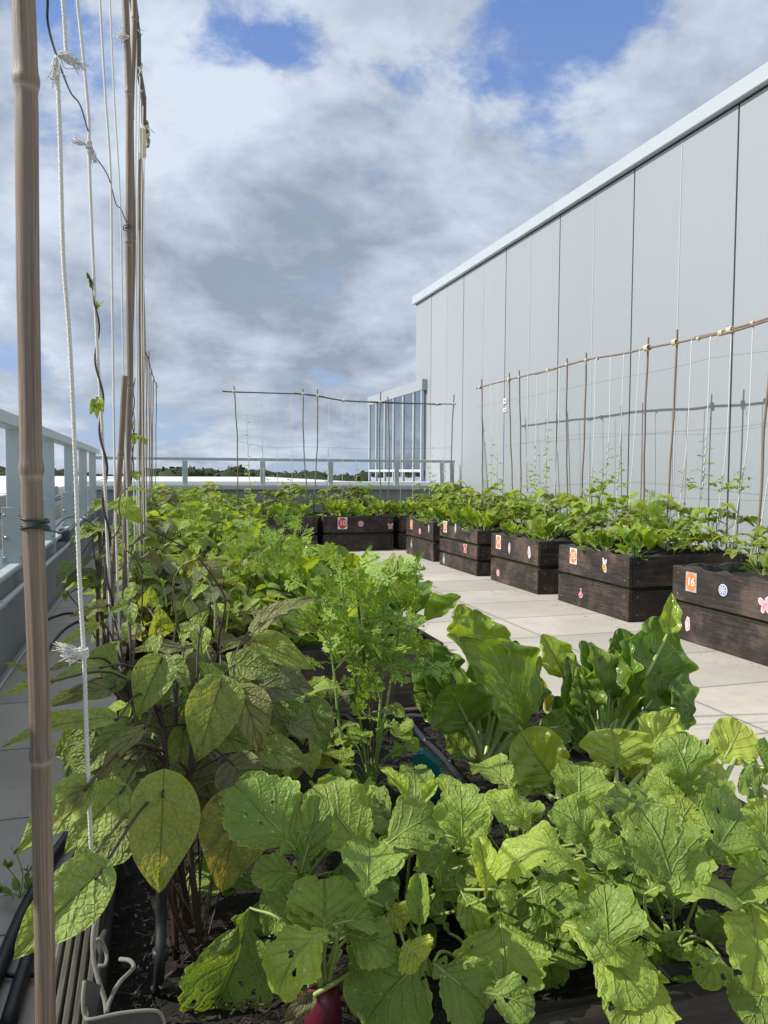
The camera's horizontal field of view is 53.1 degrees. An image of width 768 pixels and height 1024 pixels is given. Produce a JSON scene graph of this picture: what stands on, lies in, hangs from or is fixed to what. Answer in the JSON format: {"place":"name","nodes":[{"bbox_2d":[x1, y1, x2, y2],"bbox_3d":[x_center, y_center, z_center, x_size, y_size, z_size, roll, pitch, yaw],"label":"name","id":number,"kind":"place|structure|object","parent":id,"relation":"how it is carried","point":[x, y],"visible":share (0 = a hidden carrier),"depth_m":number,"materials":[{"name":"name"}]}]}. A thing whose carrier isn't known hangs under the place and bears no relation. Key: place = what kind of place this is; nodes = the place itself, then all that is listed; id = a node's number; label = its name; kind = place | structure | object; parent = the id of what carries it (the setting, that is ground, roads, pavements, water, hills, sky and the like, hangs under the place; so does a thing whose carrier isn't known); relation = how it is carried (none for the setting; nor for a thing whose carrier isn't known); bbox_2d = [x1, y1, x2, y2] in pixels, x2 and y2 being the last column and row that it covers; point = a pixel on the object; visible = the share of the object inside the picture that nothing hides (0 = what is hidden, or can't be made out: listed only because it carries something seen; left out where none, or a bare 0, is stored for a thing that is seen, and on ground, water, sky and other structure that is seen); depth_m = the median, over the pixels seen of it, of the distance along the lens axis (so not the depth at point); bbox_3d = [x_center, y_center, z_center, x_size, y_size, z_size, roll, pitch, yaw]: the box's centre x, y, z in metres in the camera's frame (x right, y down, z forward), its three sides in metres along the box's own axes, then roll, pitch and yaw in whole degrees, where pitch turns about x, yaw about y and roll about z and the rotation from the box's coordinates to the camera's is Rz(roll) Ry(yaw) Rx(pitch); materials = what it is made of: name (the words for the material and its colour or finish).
{"place":"outdoors","nodes":[
{"label":"outdoors","id":0,"kind":"place"},
{"bbox_2d":[0,476,113,675],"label":"flat roof","id":1,"kind":"structure","parent":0,"point":[59,485],"depth_m":10.02,"materials":[{"name":"concrete"}]},
{"bbox_2d":[146,351,157,519],"bbox_3d":[-2.274,-0.670,7.541,0.047,1.500,2.603,0,3,-15],"label":"bamboo trellis","id":2,"kind":"object","parent":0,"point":[149,381],"visible":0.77,"depth_m":6.64,"materials":[{"name":"wood"}]},
{"bbox_2d":[119,487,187,517],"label":"bean plant","id":3,"kind":"object","parent":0,"point":[153,493],"visible":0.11,"depth_m":7.80,"materials":[{"name":"green plant"}]},
{"bbox_2d":[145,490,199,520],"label":"bean plant","id":4,"kind":"object","parent":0,"point":[169,496],"visible":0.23,"depth_m":6.96,"materials":[{"name":"green plant"}]},
{"bbox_2d":[176,486,211,520],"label":"coriander plant","id":5,"kind":"object","parent":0,"point":[200,500],"visible":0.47,"depth_m":6.73,"materials":[{"name":"green plant"}]},
{"bbox_2d":[91,476,333,551],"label":"flat roof","id":6,"kind":"structure","parent":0,"point":[161,478],"depth_m":20.69,"materials":[{"name":"grey metal"}]},
{"bbox_2d":[0,545,767,1023],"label":"terrace paving","id":7,"kind":"structure","parent":0,"point":[530,619],"depth_m":3.79,"materials":[{"name":"concrete"}]},
{"bbox_2d":[0,847,32,897],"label":"weed","id":8,"kind":"object","parent":7,"relation":"on","point":[16,885],"visible":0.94,"depth_m":1.78,"materials":[{"name":"green plant"}]},
{"bbox_2d":[0,831,68,987],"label":"garden hose","id":9,"kind":"object","parent":7,"relation":"on","point":[7,949],"visible":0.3,"depth_m":1.64,"materials":[{"name":"black rubber"}]},
{"bbox_2d":[0,851,74,1023],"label":"garden hose","id":10,"kind":"object","parent":7,"relation":"on","point":[12,1009],"visible":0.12,"depth_m":1.43,"materials":[{"name":"black rubber"}]},
{"bbox_2d":[0,499,95,676],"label":"parapet wall","id":11,"kind":"structure","parent":7,"relation":"on","point":[12,629],"depth_m":4.29,"materials":[{"name":"grey metal"}]},
{"bbox_2d":[0,409,99,581],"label":"railing","id":12,"kind":"object","parent":11,"relation":"on","point":[12,550],"visible":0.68,"depth_m":5.45,"materials":[{"name":"grey metal"}]},
{"bbox_2d":[0,516,99,609],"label":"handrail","id":13,"kind":"object","parent":11,"relation":"attached to","point":[10,596],"visible":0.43,"depth_m":3.99,"materials":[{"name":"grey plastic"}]},
{"bbox_2d":[132,563,261,603],"bbox_3d":[-0.892,0.538,4.363,1.022,0.454,0.900,-1,3,-17],"label":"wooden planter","id":14,"kind":"object","parent":7,"relation":"on","point":[136,602],"depth_m":3.93,"materials":[{"name":"wood"}]},
{"bbox_2d":[94,510,217,572],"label":"bean plant","id":15,"kind":"object","parent":14,"relation":"on","point":[172,524],"visible":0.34,"depth_m":3.94,"materials":[{"name":"green plant"}]},
{"bbox_2d":[144,506,234,553],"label":"bean plant","id":16,"kind":"object","parent":14,"relation":"on","point":[204,526],"visible":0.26,"depth_m":4.59,"materials":[{"name":"green plant"}]},
{"bbox_2d":[156,501,259,559],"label":"bean plant","id":17,"kind":"object","parent":14,"relation":"on","point":[235,524],"visible":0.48,"depth_m":4.52,"materials":[{"name":"green plant"}]},
{"bbox_2d":[217,527,251,570],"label":"coriander plant","id":18,"kind":"object","parent":14,"relation":"on","point":[233,542],"visible":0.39,"depth_m":4.16,"materials":[{"name":"green plant"}]},
{"bbox_2d":[78,481,454,544],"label":"parapet wall","id":19,"kind":"structure","parent":7,"relation":"on","point":[230,488],"depth_m":10.98,"materials":[{"name":"grey metal"}]},
{"bbox_2d":[96,456,454,485],"bbox_3d":[-1.391,-0.271,10.949,5.140,0.985,0.040,-1,3,-17],"label":"railing","id":20,"kind":"object","parent":19,"relation":"on","point":[330,473],"visible":0.47,"depth_m":10.99,"materials":[{"name":"grey metal"}]},
{"bbox_2d":[240,512,316,548],"bbox_3d":[-1.441,0.246,9.889,0.982,0.454,0.990,-1,3,-17],"label":"wooden planter","id":21,"kind":"object","parent":7,"relation":"on","point":[310,521],"visible":0.31,"depth_m":9.49,"materials":[{"name":"wood"}]},
{"bbox_2d":[266,481,314,513],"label":"bean plant","id":22,"kind":"object","parent":21,"relation":"on","point":[287,489],"visible":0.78,"depth_m":10.12,"materials":[{"name":"green plant"}]},
{"bbox_2d":[116,604,443,724],"bbox_3d":[-0.438,0.618,2.872,1.022,0.453,1.000,-1,3,-17],"label":"wooden planter","id":23,"kind":"object","parent":7,"relation":"on","point":[403,695],"visible":0.1,"depth_m":2.47,"materials":[{"name":"wood"}]},
{"bbox_2d":[61,544,212,630],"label":"bean plant","id":24,"kind":"object","parent":23,"relation":"on","point":[170,562],"visible":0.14,"depth_m":2.54,"materials":[{"name":"green plant"}]},
{"bbox_2d":[83,572,214,652],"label":"bean plant","id":25,"kind":"object","parent":23,"relation":"on","point":[138,588],"visible":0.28,"depth_m":2.39,"materials":[{"name":"green plant"}]},
{"bbox_2d":[114,578,283,661],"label":"bean plant","id":26,"kind":"object","parent":23,"relation":"on","point":[190,610],"visible":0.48,"depth_m":2.30,"materials":[{"name":"green plant"}]},
{"bbox_2d":[138,555,292,630],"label":"bean plant","id":27,"kind":"object","parent":23,"relation":"on","point":[213,566],"visible":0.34,"depth_m":2.51,"materials":[{"name":"green plant"}]},
{"bbox_2d":[215,542,285,633],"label":"coriander plant","id":28,"kind":"object","parent":23,"relation":"on","point":[241,578],"visible":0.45,"depth_m":2.72,"materials":[{"name":"green plant"}]},
{"bbox_2d":[213,546,303,606],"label":"bean plant","id":29,"kind":"object","parent":23,"relation":"on","point":[232,563],"visible":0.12,"depth_m":2.87,"materials":[{"name":"green plant"}]},
{"bbox_2d":[206,580,317,643],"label":"bean plant","id":30,"kind":"object","parent":23,"relation":"on","point":[291,631],"visible":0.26,"depth_m":2.46,"materials":[{"name":"green plant"}]},
{"bbox_2d":[234,509,315,609],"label":"coriander plant","id":31,"kind":"object","parent":23,"relation":"on","point":[271,574],"visible":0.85,"depth_m":2.70,"materials":[{"name":"green plant"}]},
{"bbox_2d":[239,610,322,648],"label":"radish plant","id":32,"kind":"object","parent":23,"relation":"on","point":[307,640],"visible":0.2,"depth_m":2.46,"materials":[{"name":"green plant"}]},
{"bbox_2d":[242,555,351,623],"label":"chard plant","id":33,"kind":"object","parent":23,"relation":"on","point":[310,564],"visible":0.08,"depth_m":2.82,"materials":[{"name":"green plant"}]},
{"bbox_2d":[294,545,388,641],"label":"plant","id":34,"kind":"object","parent":23,"relation":"on","point":[312,574],"visible":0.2,"depth_m":2.54,"materials":[{"name":"green plant"}]},
{"bbox_2d":[303,544,394,575],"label":"chard plant","id":35,"kind":"object","parent":23,"relation":"on","point":[352,557],"visible":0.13,"depth_m":2.89,"materials":[{"name":"green plant"}]},
{"bbox_2d":[385,551,460,638],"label":"chard plant","id":36,"kind":"object","parent":23,"relation":"on","point":[434,605],"visible":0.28,"depth_m":2.71,"materials":[{"name":"green plant"}]},
{"bbox_2d":[309,511,393,550],"bbox_3d":[-0.458,0.237,10.196,0.921,0.453,0.973,-1,3,-17],"label":"wooden planter","id":37,"kind":"object","parent":7,"relation":"on","point":[352,532],"visible":0.84,"depth_m":9.75,"materials":[{"name":"wood"}]},
{"bbox_2d":[222,386,455,515],"bbox_3d":[-0.534,-0.768,10.348,3.214,1.733,0.077,-1,3,-17],"label":"bamboo trellis","id":38,"kind":"object","parent":37,"relation":"on","point":[234,391],"visible":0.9,"depth_m":10.30,"materials":[{"name":"brown wood"}]},
{"bbox_2d":[55,695,755,1023],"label":"wooden planter","id":39,"kind":"object","parent":7,"relation":"on","point":[78,997],"visible":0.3,"depth_m":0.92,"materials":[{"name":"wood"}]},
{"bbox_2d":[11,0,154,1023],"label":"bamboo trellis","id":40,"kind":"object","parent":39,"relation":"on","point":[26,86],"visible":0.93,"depth_m":0.56,"materials":[{"name":"brown wood"}]},
{"bbox_2d":[86,272,156,643],"bbox_3d":[-0.424,-0.051,1.191,0.077,0.597,0.180,1,3,10],"label":"climbing bean vine","id":41,"kind":"object","parent":40,"relation":"attached to","point":[126,507],"visible":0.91,"depth_m":1.14,"materials":[{"name":"green plant"}]},
{"bbox_2d":[131,378,147,484],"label":"climbing bean vine","id":42,"kind":"object","parent":40,"relation":"attached to","point":[135,475],"visible":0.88,"depth_m":1.80,"materials":[{"name":"green plant"}]},
{"bbox_2d":[54,498,162,716],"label":"bean plant","id":43,"kind":"object","parent":39,"relation":"on","point":[96,577],"visible":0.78,"depth_m":1.51,"materials":[{"name":"green plant"}]},
{"bbox_2d":[90,923,135,1013],"bbox_3d":[-0.261,0.421,0.726,0.036,0.060,0.071,1,3,7],"label":"loose cord","id":44,"kind":"object","parent":39,"relation":"on","point":[106,1002],"visible":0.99,"depth_m":0.72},
{"bbox_2d":[0,584,333,961],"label":"bean plant","id":45,"kind":"object","parent":39,"relation":"on","point":[154,812],"visible":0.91,"depth_m":0.92,"materials":[{"name":"green plant"}]},
{"bbox_2d":[152,885,182,996],"bbox_3d":[-0.240,0.482,0.865,0.040,0.135,0.035,-1,3,-17],"label":"drip pipe","id":46,"kind":"object","parent":39,"relation":"on","point":[160,953],"visible":0.9,"depth_m":0.86,"materials":[{"name":"plastic"}]},
{"bbox_2d":[123,520,254,662],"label":"bean plant","id":47,"kind":"object","parent":39,"relation":"on","point":[189,554],"visible":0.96,"depth_m":1.11,"materials":[{"name":"green plant"}]},
{"bbox_2d":[108,644,351,779],"bbox_3d":[-0.288,0.380,1.415,0.413,0.291,0.439,-3,4,-44],"label":"bean plant","id":48,"kind":"object","parent":39,"relation":"on","point":[316,756],"visible":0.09,"depth_m":1.35,"materials":[{"name":"green plant"}]},
{"bbox_2d":[186,771,400,937],"bbox_3d":[-0.101,0.408,0.990,0.309,0.276,0.442,-1,3,-17],"label":"radish plant","id":49,"kind":"object","parent":39,"relation":"on","point":[304,835],"visible":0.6,"depth_m":0.82,"materials":[{"name":"green plant"}]},
{"bbox_2d":[177,875,432,1023],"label":"radish plant","id":50,"kind":"object","parent":39,"relation":"on","point":[374,984],"visible":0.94,"depth_m":0.78,"materials":[{"name":"green plant"}]},
{"bbox_2d":[286,676,373,746],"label":"bean plant","id":51,"kind":"object","parent":39,"relation":"on","point":[316,680],"visible":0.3,"depth_m":1.67,"materials":[{"name":"green plant"}]},
{"bbox_2d":[284,541,452,786],"bbox_3d":[-0.034,0.286,1.397,0.307,0.472,0.251,-1,3,-17],"label":"coriander plant","id":52,"kind":"object","parent":39,"relation":"on","point":[377,644],"visible":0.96,"depth_m":1.38,"materials":[{"name":"green plant"}]},
{"bbox_2d":[303,763,498,853],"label":"radish plant","id":53,"kind":"object","parent":39,"relation":"on","point":[459,811],"visible":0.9,"depth_m":0.90,"materials":[{"name":"green plant"}]},
{"bbox_2d":[325,828,516,974],"bbox_3d":[0.057,0.445,0.917,0.268,0.212,0.304,-1,3,-17],"label":"radish plant","id":54,"kind":"object","parent":39,"relation":"on","point":[376,862],"visible":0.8,"depth_m":0.82,"materials":[{"name":"green plant"}]},
{"bbox_2d":[413,747,450,800],"bbox_3d":[0.097,0.490,1.399,0.104,0.128,0.033,-1,3,-17],"label":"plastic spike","id":55,"kind":"object","parent":39,"relation":"in","point":[424,756],"visible":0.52,"depth_m":1.38,"materials":[{"name":"teal plastic"}]},
{"bbox_2d":[102,709,764,1023],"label":"bark mulch","id":56,"kind":"object","parent":39,"relation":"on","point":[196,1013],"visible":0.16,"depth_m":0.97,"materials":[{"name":"brown wood"}]},
{"bbox_2d":[403,713,502,823],"bbox_3d":[0.114,0.495,1.567,0.030,0.024,0.589,-1,3,-17],"label":"drip hose","id":57,"kind":"object","parent":39,"relation":"on","point":[448,763],"visible":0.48,"depth_m":1.55,"materials":[{"name":"plastic"}]},
{"bbox_2d":[412,604,571,763],"bbox_3d":[0.225,0.365,1.562,0.351,0.323,0.249,-1,3,-17],"label":"chard plant","id":58,"kind":"object","parent":39,"relation":"on","point":[497,691],"visible":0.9,"depth_m":1.53,"materials":[{"name":"green plant"}]},
{"bbox_2d":[428,809,586,1023],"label":"radish plant","id":59,"kind":"object","parent":39,"relation":"on","point":[502,953],"visible":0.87,"depth_m":0.81,"materials":[{"name":"green plant"}]},
{"bbox_2d":[509,726,586,803],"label":"chard plant","id":60,"kind":"object","parent":39,"relation":"on","point":[536,753],"visible":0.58,"depth_m":1.41,"materials":[{"name":"green plant"}]},
{"bbox_2d":[468,753,628,904],"bbox_3d":[0.212,0.426,1.041,0.288,0.238,0.442,-1,3,-17],"label":"radish plant","id":61,"kind":"object","parent":39,"relation":"on","point":[576,815],"visible":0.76,"depth_m":0.93,"materials":[{"name":"green plant"}]},
{"bbox_2d":[506,832,681,1023],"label":"radish plant","id":62,"kind":"object","parent":39,"relation":"on","point":[604,926],"visible":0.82,"depth_m":0.79,"materials":[{"name":"green plant"}]},
{"bbox_2d":[579,728,654,787],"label":"chard plant","id":63,"kind":"object","parent":39,"relation":"on","point":[628,753],"visible":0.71,"depth_m":1.42,"materials":[{"name":"green plant"}]},
{"bbox_2d":[539,593,699,752],"bbox_3d":[0.532,0.364,1.711,0.399,0.348,0.185,0,3,-7],"label":"chard plant","id":64,"kind":"object","parent":39,"relation":"on","point":[650,666],"visible":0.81,"depth_m":1.68,"materials":[{"name":"green plant"}]},
{"bbox_2d":[637,708,684,778],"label":"chard plant","id":65,"kind":"object","parent":39,"relation":"on","point":[661,725],"visible":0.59,"depth_m":1.47,"materials":[{"name":"green plant"}]},
{"bbox_2d":[577,827,767,990],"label":"radish plant","id":66,"kind":"object","parent":39,"relation":"on","point":[667,945],"visible":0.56,"depth_m":0.87,"materials":[{"name":"green plant"}]},
{"bbox_2d":[593,731,767,899],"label":"radish plant","id":67,"kind":"object","parent":39,"relation":"on","point":[677,851],"visible":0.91,"depth_m":0.88,"materials":[{"name":"green plant"}]},
{"bbox_2d":[685,737,767,867],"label":"radish plant","id":68,"kind":"object","parent":39,"relation":"on","point":[754,810],"visible":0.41,"depth_m":1.10,"materials":[{"name":"green plant"}]},
{"bbox_2d":[695,848,767,1023],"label":"radish plant","id":69,"kind":"object","parent":39,"relation":"on","point":[743,935],"visible":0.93,"depth_m":0.80,"materials":[{"name":"green plant"}]},
{"bbox_2d":[707,717,767,784],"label":"chard plant","id":70,"kind":"object","parent":39,"relation":"on","point":[732,740],"visible":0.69,"depth_m":1.43,"materials":[{"name":"green plant"}]},
{"bbox_2d":[378,511,449,548],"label":"wooden planter","id":71,"kind":"object","parent":7,"relation":"on","point":[400,535],"visible":0.23,"depth_m":9.94,"materials":[{"name":"wood"}]},
{"bbox_2d":[426,480,480,508],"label":"bean plant","id":72,"kind":"object","parent":71,"relation":"on","point":[452,486],"visible":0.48,"depth_m":10.21,"materials":[{"name":"green plant"}]},
{"bbox_2d":[406,516,506,561],"bbox_3d":[0.882,0.298,9.169,0.996,0.454,0.940,-1,3,-17],"label":"wooden planter","id":73,"kind":"object","parent":7,"relation":"on","point":[424,537],"visible":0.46,"depth_m":8.88,"materials":[{"name":"wood"}]},
{"bbox_2d":[442,487,491,512],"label":"bean plant","id":74,"kind":"object","parent":73,"relation":"on","point":[450,497],"visible":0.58,"depth_m":8.79,"materials":[{"name":"green plant"}]},
{"bbox_2d":[440,521,561,575],"bbox_3d":[1.226,0.348,8.021,1.005,0.478,1.000,-1,3,-17],"label":"wooden planter","id":75,"kind":"object","parent":7,"relation":"on","point":[467,552],"visible":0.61,"depth_m":7.67,"materials":[{"name":"wood"}]},
{"bbox_2d":[452,504,482,527],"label":"chard plant","id":76,"kind":"object","parent":75,"relation":"on","point":[465,515],"visible":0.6,"depth_m":7.98,"materials":[{"name":"green plant"}]},
{"bbox_2d":[462,509,501,532],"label":"chard plant","id":77,"kind":"object","parent":75,"relation":"on","point":[484,519],"visible":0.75,"depth_m":7.58,"materials":[{"name":"green plant"}]},
{"bbox_2d":[487,492,545,529],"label":"bean plant","id":78,"kind":"object","parent":75,"relation":"on","point":[511,507],"visible":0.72,"depth_m":7.67,"materials":[{"name":"green plant"}]},
{"bbox_2d":[514,489,575,521],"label":"bean plant","id":79,"kind":"object","parent":75,"relation":"on","point":[547,498],"visible":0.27,"depth_m":7.67,"materials":[{"name":"green plant"}]},
{"bbox_2d":[491,531,624,593],"bbox_3d":[1.608,0.421,6.890,1.009,0.453,0.910,-1,3,-17],"label":"wooden planter","id":80,"kind":"object","parent":7,"relation":"on","point":[524,562],"visible":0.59,"depth_m":6.52,"materials":[{"name":"wood"}]},
{"bbox_2d":[522,515,563,540],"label":"chard plant","id":81,"kind":"object","parent":80,"relation":"on","point":[551,527],"visible":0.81,"depth_m":6.46,"materials":[{"name":"green plant"}]},
{"bbox_2d":[529,498,582,538],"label":"bean plant","id":82,"kind":"object","parent":80,"relation":"on","point":[542,508],"visible":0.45,"depth_m":7.03,"materials":[{"name":"green plant"}]},
{"bbox_2d":[558,508,607,535],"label":"bean plant","id":83,"kind":"object","parent":80,"relation":"on","point":[583,517],"visible":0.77,"depth_m":6.57,"materials":[{"name":"green plant"}]},
{"bbox_2d":[551,480,640,535],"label":"bean plant","id":84,"kind":"object","parent":80,"relation":"on","point":[575,503],"visible":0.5,"depth_m":6.89,"materials":[{"name":"green plant"}]},
{"bbox_2d":[573,492,641,530],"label":"bean plant","id":85,"kind":"object","parent":80,"relation":"on","point":[598,508],"visible":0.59,"depth_m":6.62,"materials":[{"name":"green plant"}]},
{"bbox_2d":[412,62,767,561],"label":"panel building","id":86,"kind":"structure","parent":7,"relation":"on","point":[660,238],"depth_m":7.52,"materials":[{"name":"grey metal"}]},
{"bbox_2d":[558,541,748,621],"bbox_3d":[1.972,0.484,5.738,0.985,0.452,0.930,-1,3,-17],"label":"wooden planter","id":87,"kind":"object","parent":7,"relation":"on","point":[624,587],"visible":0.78,"depth_m":5.34,"materials":[{"name":"wood"}]},
{"bbox_2d":[577,524,623,550],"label":"chard plant","id":88,"kind":"object","parent":87,"relation":"on","point":[603,538],"visible":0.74,"depth_m":5.69,"materials":[{"name":"green plant"}]},
{"bbox_2d":[476,317,767,561],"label":"bamboo trellis","id":89,"kind":"object","parent":87,"relation":"on","point":[648,347],"visible":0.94,"depth_m":6.38,"materials":[{"name":"brown wood"}]},
{"bbox_2d":[593,510,676,549],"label":"bean plant","id":90,"kind":"object","parent":87,"relation":"on","point":[629,519],"visible":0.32,"depth_m":5.90,"materials":[{"name":"green plant"}]},
{"bbox_2d":[606,522,669,560],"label":"chard plant","id":91,"kind":"object","parent":87,"relation":"on","point":[638,535],"visible":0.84,"depth_m":5.31,"materials":[{"name":"green plant"}]},
{"bbox_2d":[627,489,671,554],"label":"coriander plant","id":92,"kind":"object","parent":87,"relation":"on","point":[651,508],"visible":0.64,"depth_m":5.69,"materials":[{"name":"green plant"}]},
{"bbox_2d":[612,494,701,547],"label":"bean plant","id":93,"kind":"object","parent":87,"relation":"on","point":[668,497],"visible":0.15,"depth_m":6.12,"materials":[{"name":"green plant"}]},
{"bbox_2d":[651,517,708,555],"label":"bean plant","id":94,"kind":"object","parent":87,"relation":"on","point":[662,529],"visible":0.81,"depth_m":5.37,"materials":[{"name":"green plant"}]},
{"bbox_2d":[644,502,721,553],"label":"bean plant","id":95,"kind":"object","parent":87,"relation":"on","point":[694,518],"visible":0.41,"depth_m":5.74,"materials":[{"name":"green plant"}]},
{"bbox_2d":[667,502,762,551],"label":"bean plant","id":96,"kind":"object","parent":87,"relation":"on","point":[706,511],"visible":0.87,"depth_m":5.44,"materials":[{"name":"green plant"}]},
{"bbox_2d":[672,562,767,665],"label":"wooden planter","id":97,"kind":"object","parent":7,"relation":"on","point":[724,607],"visible":0.92,"depth_m":4.33,"materials":[{"name":"wood"}]},
{"bbox_2d":[723,532,767,568],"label":"bean plant","id":98,"kind":"object","parent":97,"relation":"on","point":[758,545],"visible":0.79,"depth_m":4.86,"materials":[{"name":"green plant"}]},
{"bbox_2d":[0,0,767,475],"label":"sky","id":99,"kind":"structure","parent":0,"point":[313,167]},
{"label":"ground","id":100,"kind":"structure","parent":0,"visible":0},
{"bbox_2d":[0,464,367,480],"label":"woodland","id":101,"kind":"object","parent":100,"relation":"on","point":[172,471],"visible":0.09,"depth_m":152.15,"materials":[{"name":"green plant"}]},
{"bbox_2d":[367,379,426,481],"bbox_3d":[2.511,4.918,15.697,5.012,14.576,3.489,-1,3,-17],"label":"glass annex","id":102,"kind":"object","parent":100,"relation":"on","point":[401,444],"visible":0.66,"depth_m":14.30,"materials":[{"name":"grey glass"}]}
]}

